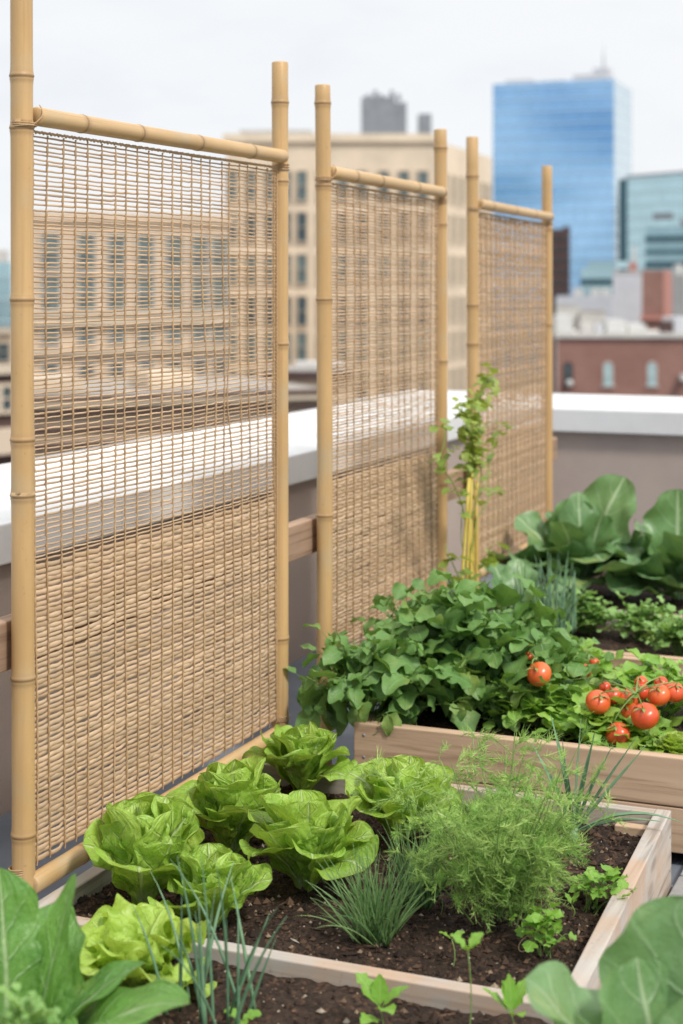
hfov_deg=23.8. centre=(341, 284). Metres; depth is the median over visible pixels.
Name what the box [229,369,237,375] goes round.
window
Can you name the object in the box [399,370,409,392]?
window
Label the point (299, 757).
lettuce
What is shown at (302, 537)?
timber beam
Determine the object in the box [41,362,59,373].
window
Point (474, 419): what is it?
climbing vine
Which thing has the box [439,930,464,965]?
seedling
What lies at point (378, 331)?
window
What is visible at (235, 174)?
window
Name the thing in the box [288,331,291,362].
window
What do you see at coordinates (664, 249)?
office building
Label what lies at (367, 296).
window
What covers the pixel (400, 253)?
window
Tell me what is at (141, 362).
window
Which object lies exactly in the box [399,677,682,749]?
soil
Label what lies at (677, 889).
paving
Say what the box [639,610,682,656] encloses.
parsley
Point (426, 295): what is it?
window
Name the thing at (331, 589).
bamboo screen
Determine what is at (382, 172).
window
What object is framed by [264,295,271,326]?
window
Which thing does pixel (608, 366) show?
window
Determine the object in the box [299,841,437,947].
chive clump
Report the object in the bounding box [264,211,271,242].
window
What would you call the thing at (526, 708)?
leafy plant
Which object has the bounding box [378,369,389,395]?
window
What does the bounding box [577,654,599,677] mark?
tomato plant
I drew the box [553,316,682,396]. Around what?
brick building
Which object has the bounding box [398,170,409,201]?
window
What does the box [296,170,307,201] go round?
window
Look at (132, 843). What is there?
lettuce
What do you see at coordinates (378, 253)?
window
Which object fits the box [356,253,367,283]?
window
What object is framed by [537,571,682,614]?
soil
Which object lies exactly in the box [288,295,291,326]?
window
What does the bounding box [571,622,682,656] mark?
soil
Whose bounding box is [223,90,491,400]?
apartment building
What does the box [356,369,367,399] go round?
window
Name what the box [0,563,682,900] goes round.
rooftop floor
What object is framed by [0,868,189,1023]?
leafy green
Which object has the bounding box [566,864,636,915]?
celery seedling
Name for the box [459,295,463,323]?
window
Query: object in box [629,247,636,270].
chimney stack
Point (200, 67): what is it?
sky
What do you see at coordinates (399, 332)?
window
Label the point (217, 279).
window
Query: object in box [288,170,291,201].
window
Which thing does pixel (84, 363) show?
window
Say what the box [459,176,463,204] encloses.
window
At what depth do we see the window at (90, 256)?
106.84 m
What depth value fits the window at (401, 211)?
126.91 m
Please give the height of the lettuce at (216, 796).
0.224 m
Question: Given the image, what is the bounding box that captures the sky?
[0,0,682,297]
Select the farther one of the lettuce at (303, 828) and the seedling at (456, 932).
the lettuce at (303, 828)
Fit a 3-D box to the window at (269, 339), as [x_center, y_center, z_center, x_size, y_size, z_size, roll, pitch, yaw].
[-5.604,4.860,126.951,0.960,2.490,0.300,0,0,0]
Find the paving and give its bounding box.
[669,871,682,895]
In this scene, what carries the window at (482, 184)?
in the apartment building at (383, 143)
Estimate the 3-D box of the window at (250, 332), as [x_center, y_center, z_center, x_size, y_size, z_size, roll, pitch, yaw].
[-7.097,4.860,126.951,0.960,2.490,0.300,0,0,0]
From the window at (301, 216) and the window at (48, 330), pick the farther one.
the window at (301, 216)
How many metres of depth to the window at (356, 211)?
126.91 m
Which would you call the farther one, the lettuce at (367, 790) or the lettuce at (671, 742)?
the lettuce at (671, 742)
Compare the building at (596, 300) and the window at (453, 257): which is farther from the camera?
the building at (596, 300)
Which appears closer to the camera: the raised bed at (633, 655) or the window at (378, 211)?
the raised bed at (633, 655)
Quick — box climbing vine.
[429,363,513,593]
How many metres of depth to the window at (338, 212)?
126.91 m
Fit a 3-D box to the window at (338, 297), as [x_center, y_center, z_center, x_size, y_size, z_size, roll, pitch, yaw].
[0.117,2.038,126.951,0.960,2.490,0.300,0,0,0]
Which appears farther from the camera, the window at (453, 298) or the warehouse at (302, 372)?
the window at (453, 298)
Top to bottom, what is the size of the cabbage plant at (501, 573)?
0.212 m
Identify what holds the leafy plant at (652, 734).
on the soil at (436, 718)
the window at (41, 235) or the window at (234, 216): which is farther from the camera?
the window at (234, 216)
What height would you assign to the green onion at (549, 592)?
0.308 m
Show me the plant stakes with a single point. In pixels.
(467, 535)
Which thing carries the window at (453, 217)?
in the apartment building at (383, 143)
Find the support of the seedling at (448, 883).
on the soil at (420, 944)
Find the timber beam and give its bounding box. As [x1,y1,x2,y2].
[0,437,556,672]
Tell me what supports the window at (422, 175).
in the apartment building at (383, 143)
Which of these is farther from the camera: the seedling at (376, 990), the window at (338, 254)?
the window at (338, 254)
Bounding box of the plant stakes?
[461,440,478,587]
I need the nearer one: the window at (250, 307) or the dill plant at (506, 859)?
the dill plant at (506, 859)
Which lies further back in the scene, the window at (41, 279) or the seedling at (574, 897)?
the window at (41, 279)
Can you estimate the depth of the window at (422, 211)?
126.91 m
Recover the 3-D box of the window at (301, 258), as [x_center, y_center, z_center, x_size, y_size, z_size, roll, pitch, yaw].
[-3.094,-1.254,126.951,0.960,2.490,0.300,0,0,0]
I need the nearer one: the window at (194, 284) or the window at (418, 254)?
the window at (194, 284)
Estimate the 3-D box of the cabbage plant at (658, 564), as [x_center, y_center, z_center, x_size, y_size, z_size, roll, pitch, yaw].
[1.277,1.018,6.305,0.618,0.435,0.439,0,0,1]
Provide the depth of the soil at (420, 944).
3.38 m
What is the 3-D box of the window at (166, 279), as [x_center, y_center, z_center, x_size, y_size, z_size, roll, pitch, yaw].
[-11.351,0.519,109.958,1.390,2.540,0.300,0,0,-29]
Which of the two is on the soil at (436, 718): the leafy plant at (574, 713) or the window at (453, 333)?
the leafy plant at (574, 713)
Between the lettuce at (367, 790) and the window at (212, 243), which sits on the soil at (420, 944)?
the lettuce at (367, 790)
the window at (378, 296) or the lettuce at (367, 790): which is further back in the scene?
the window at (378, 296)
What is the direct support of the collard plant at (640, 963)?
on the soil at (283, 1000)
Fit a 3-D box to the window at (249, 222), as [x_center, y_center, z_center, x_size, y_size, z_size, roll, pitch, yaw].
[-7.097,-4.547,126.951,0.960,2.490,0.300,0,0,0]
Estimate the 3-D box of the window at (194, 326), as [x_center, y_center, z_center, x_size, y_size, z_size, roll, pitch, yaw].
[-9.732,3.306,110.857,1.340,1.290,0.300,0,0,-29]
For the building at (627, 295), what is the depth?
180.00 m
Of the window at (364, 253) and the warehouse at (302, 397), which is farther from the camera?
the window at (364, 253)
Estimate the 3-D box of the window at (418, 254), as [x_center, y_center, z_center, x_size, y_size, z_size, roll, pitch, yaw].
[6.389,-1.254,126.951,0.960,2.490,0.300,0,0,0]
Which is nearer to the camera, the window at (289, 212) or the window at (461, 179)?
the window at (289, 212)
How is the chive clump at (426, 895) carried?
on the soil at (420, 944)
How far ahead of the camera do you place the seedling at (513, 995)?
2.83 m
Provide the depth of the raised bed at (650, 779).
4.25 m
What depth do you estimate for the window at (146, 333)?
108.84 m
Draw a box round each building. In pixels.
[0,250,10,327]
[0,328,10,364]
[0,364,10,464]
[34,212,233,378]
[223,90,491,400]
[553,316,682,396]
[555,304,580,392]
[556,288,612,318]
[579,309,606,323]
[580,261,628,295]
[612,271,641,323]
[619,171,682,270]
[640,270,671,328]
[645,213,682,275]
[672,264,682,316]
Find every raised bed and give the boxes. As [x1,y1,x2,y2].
[38,763,670,1023]
[354,655,682,853]
[488,606,682,625]
[585,649,682,660]
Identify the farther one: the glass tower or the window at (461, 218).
the glass tower
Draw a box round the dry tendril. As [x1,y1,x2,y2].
[518,934,541,951]
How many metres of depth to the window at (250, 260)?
126.91 m
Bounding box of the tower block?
[552,227,569,392]
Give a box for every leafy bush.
[283,617,464,736]
[311,568,613,731]
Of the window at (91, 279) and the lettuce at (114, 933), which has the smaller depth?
the lettuce at (114, 933)
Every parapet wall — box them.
[0,404,492,815]
[350,390,682,552]
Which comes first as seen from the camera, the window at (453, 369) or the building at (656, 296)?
the window at (453, 369)
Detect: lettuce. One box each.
[80,893,216,997]
[83,792,204,904]
[147,843,272,927]
[165,756,280,852]
[239,790,378,891]
[242,721,357,790]
[345,755,460,843]
[653,730,682,754]
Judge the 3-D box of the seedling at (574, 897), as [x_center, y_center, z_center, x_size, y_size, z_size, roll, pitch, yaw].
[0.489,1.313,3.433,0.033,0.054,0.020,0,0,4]
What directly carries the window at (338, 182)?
in the apartment building at (383, 143)
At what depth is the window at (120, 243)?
107.84 m
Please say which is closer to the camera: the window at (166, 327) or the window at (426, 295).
the window at (166, 327)
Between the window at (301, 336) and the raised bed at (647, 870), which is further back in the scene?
the window at (301, 336)
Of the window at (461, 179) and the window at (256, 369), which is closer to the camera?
the window at (256, 369)
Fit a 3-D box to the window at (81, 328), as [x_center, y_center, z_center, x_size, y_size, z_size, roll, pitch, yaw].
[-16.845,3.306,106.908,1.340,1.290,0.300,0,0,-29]
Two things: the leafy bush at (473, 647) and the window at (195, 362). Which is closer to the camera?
the leafy bush at (473, 647)
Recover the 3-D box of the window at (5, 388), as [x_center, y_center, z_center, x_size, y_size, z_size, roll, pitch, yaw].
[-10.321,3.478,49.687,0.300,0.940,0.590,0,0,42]
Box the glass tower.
[493,41,631,371]
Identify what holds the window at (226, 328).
in the apartment building at (120, 243)
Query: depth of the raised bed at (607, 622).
5.92 m
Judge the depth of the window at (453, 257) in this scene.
131.32 m
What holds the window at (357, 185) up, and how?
in the apartment building at (383, 143)
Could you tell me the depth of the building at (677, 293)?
208.65 m
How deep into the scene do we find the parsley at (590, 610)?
5.73 m
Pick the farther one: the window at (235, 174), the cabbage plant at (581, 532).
the window at (235, 174)
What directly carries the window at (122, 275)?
in the apartment building at (120, 243)
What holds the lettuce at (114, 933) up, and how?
on the soil at (283, 1000)
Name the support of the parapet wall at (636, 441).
on the host building
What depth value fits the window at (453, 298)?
131.32 m
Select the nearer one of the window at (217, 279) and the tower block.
the window at (217, 279)
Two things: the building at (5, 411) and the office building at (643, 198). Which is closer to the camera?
the building at (5, 411)
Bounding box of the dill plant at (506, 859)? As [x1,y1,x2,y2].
[363,711,627,933]
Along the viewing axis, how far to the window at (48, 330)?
105.65 m
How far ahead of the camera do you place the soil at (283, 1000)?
2.96 m
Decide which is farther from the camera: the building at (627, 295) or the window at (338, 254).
the building at (627, 295)
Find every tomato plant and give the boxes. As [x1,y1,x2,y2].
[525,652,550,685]
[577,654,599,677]
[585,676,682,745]
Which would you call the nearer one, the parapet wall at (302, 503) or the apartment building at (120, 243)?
the parapet wall at (302, 503)
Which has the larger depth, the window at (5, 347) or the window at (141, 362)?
the window at (5, 347)
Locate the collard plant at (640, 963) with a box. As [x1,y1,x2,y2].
[526,895,682,1023]
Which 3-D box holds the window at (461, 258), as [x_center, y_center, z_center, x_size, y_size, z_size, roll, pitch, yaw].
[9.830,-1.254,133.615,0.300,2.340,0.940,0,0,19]
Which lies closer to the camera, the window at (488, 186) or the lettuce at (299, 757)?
the lettuce at (299, 757)
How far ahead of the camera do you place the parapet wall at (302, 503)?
5.96 m
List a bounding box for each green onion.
[132,857,286,1023]
[492,554,585,633]
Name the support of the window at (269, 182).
in the apartment building at (383, 143)
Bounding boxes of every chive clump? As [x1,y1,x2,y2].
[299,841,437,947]
[378,810,462,911]
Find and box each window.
[0,342,10,361]
[0,383,10,413]
[40,232,60,270]
[40,273,60,311]
[40,326,60,345]
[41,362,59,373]
[76,232,96,270]
[76,274,96,310]
[76,325,96,344]
[77,361,95,377]
[106,233,126,270]
[106,274,126,310]
[107,326,125,343]
[107,360,125,378]
[135,234,155,270]
[135,275,155,310]
[137,324,154,343]
[137,360,154,368]
[165,234,183,270]
[165,275,183,310]
[165,324,183,342]
[166,359,182,369]
[190,234,208,268]
[190,275,208,310]
[190,325,208,342]
[191,358,207,376]
[210,275,228,309]
[210,324,228,342]
[211,235,228,270]
[211,358,227,375]
[226,170,237,201]
[226,211,237,241]
[229,253,237,284]
[229,295,237,324]
[229,331,237,362]
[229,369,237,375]
[245,170,255,201]
[245,211,255,242]
[245,253,256,284]
[245,295,255,326]
[245,331,256,362]
[245,369,256,376]
[264,171,271,201]
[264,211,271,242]
[264,253,271,284]
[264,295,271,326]
[264,331,271,362]
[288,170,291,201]
[288,211,291,242]
[288,253,291,284]
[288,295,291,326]
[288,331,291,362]
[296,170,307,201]
[296,211,307,242]
[296,253,307,284]
[296,295,307,326]
[296,331,307,360]
[337,180,348,201]
[338,212,348,242]
[338,254,348,283]
[338,297,348,324]
[338,332,348,362]
[356,170,367,201]
[356,211,367,242]
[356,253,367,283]
[356,296,367,326]
[356,331,367,362]
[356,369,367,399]
[378,170,389,201]
[378,211,389,242]
[378,253,389,283]
[378,296,389,326]
[378,331,389,362]
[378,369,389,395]
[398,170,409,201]
[398,211,409,242]
[398,253,409,283]
[398,295,409,326]
[399,332,409,362]
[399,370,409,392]
[417,170,428,200]
[418,211,428,241]
[418,254,428,283]
[418,295,428,325]
[418,331,428,362]
[418,370,428,389]
[451,174,455,203]
[451,214,455,242]
[451,255,455,283]
[451,296,455,324]
[451,330,455,359]
[451,367,455,390]
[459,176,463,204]
[459,215,463,243]
[459,256,463,283]
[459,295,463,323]
[459,330,463,357]
[459,366,463,390]
[480,182,484,199]
[486,183,490,200]
[561,362,574,386]
[601,362,614,386]
[645,362,658,386]
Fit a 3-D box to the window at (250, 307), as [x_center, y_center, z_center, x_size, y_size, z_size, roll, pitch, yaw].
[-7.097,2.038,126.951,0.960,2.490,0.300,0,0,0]
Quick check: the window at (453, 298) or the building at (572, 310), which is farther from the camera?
the building at (572, 310)
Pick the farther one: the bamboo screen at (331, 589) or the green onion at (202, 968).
the bamboo screen at (331, 589)
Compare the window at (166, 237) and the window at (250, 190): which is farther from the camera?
the window at (250, 190)
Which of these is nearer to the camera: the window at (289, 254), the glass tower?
the window at (289, 254)
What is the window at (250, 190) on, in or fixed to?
in the apartment building at (383, 143)
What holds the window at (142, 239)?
in the apartment building at (120, 243)
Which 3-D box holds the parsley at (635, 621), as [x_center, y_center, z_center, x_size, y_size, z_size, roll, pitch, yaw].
[1.042,1.162,5.650,0.361,0.176,0.255,0,0,22]
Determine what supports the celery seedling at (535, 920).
on the soil at (420, 944)
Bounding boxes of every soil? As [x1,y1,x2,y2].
[73,781,641,988]
[148,958,547,1023]
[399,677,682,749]
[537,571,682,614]
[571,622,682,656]
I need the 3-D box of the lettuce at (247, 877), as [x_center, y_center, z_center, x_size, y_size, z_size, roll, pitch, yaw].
[-0.275,1.253,3.339,0.239,0.164,0.246,0,0,22]
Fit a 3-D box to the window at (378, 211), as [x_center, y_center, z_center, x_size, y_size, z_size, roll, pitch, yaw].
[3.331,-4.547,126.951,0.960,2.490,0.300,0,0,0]
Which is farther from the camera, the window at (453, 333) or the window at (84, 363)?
the window at (453, 333)
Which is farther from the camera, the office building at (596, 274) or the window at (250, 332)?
the office building at (596, 274)
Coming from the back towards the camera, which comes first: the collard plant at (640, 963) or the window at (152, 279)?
the window at (152, 279)
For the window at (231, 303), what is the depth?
126.91 m
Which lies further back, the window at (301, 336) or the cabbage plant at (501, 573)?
the window at (301, 336)
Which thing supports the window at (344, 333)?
in the apartment building at (383, 143)
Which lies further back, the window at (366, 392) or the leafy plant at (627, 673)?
the window at (366, 392)
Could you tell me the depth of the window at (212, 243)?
111.56 m
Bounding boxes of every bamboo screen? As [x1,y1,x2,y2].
[8,0,289,893]
[314,84,447,765]
[465,136,553,581]
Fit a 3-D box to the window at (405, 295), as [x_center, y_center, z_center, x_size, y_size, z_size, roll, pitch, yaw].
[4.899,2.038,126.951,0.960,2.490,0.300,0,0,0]
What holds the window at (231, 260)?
in the apartment building at (383, 143)
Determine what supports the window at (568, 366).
in the brick building at (613, 357)
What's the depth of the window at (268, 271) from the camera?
126.91 m
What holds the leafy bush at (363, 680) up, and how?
on the soil at (436, 718)
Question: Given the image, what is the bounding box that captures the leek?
[533,714,682,844]
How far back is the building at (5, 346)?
149.91 m
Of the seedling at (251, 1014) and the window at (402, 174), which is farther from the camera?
the window at (402, 174)
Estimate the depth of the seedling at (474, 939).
2.84 m
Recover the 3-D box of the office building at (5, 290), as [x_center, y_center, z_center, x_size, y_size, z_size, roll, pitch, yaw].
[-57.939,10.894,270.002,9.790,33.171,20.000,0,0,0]
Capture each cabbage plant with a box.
[478,559,567,610]
[483,474,648,590]
[592,489,682,599]
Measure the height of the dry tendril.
0.022 m
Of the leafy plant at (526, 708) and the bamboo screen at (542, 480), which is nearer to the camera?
the leafy plant at (526, 708)
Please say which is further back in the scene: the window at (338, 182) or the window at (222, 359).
the window at (338, 182)
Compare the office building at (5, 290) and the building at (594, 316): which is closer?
the building at (594, 316)
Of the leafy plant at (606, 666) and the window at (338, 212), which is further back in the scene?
the window at (338, 212)
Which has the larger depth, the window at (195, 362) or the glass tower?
the glass tower
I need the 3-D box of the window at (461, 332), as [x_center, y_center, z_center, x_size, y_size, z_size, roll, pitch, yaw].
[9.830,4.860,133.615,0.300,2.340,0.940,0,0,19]
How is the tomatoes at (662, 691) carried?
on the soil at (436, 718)
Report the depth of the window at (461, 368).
133.68 m
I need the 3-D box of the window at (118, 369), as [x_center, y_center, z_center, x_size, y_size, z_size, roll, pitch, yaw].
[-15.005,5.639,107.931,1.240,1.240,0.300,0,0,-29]
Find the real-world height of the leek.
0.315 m
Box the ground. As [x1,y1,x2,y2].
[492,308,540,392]
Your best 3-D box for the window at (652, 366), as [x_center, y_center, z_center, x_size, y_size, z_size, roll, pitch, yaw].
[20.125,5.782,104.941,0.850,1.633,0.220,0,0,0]
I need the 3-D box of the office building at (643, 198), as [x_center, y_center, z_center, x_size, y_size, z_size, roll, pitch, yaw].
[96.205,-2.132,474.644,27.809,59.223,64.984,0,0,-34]
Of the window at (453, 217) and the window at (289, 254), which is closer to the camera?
the window at (289, 254)
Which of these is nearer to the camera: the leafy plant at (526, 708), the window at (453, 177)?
the leafy plant at (526, 708)
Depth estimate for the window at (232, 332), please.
126.91 m
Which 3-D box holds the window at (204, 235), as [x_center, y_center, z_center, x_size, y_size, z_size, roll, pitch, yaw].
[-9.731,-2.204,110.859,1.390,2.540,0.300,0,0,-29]
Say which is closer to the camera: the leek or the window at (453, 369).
the leek
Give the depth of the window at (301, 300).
126.91 m
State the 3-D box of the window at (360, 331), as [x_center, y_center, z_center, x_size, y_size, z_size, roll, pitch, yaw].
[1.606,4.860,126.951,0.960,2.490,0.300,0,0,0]
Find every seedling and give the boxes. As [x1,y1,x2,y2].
[224,1006,260,1023]
[355,972,408,1023]
[418,863,452,914]
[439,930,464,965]
[450,932,483,1023]
[482,973,526,1023]
[507,902,576,957]
[564,891,579,916]
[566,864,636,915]
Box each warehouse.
[34,369,338,457]
[262,361,351,403]
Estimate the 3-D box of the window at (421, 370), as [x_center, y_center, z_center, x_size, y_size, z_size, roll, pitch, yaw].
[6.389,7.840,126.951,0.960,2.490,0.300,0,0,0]
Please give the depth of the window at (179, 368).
109.91 m
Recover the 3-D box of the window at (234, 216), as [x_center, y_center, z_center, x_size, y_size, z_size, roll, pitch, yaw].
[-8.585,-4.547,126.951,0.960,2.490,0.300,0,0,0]
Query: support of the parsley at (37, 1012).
on the soil at (283, 1000)
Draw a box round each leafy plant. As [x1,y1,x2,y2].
[479,670,579,730]
[530,680,661,745]
[563,704,674,752]
[564,638,623,690]
[588,648,682,728]
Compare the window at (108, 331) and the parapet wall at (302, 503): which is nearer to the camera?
the parapet wall at (302, 503)
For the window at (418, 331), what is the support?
in the apartment building at (383, 143)
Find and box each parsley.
[0,982,60,1023]
[560,588,611,633]
[597,591,679,641]
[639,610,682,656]

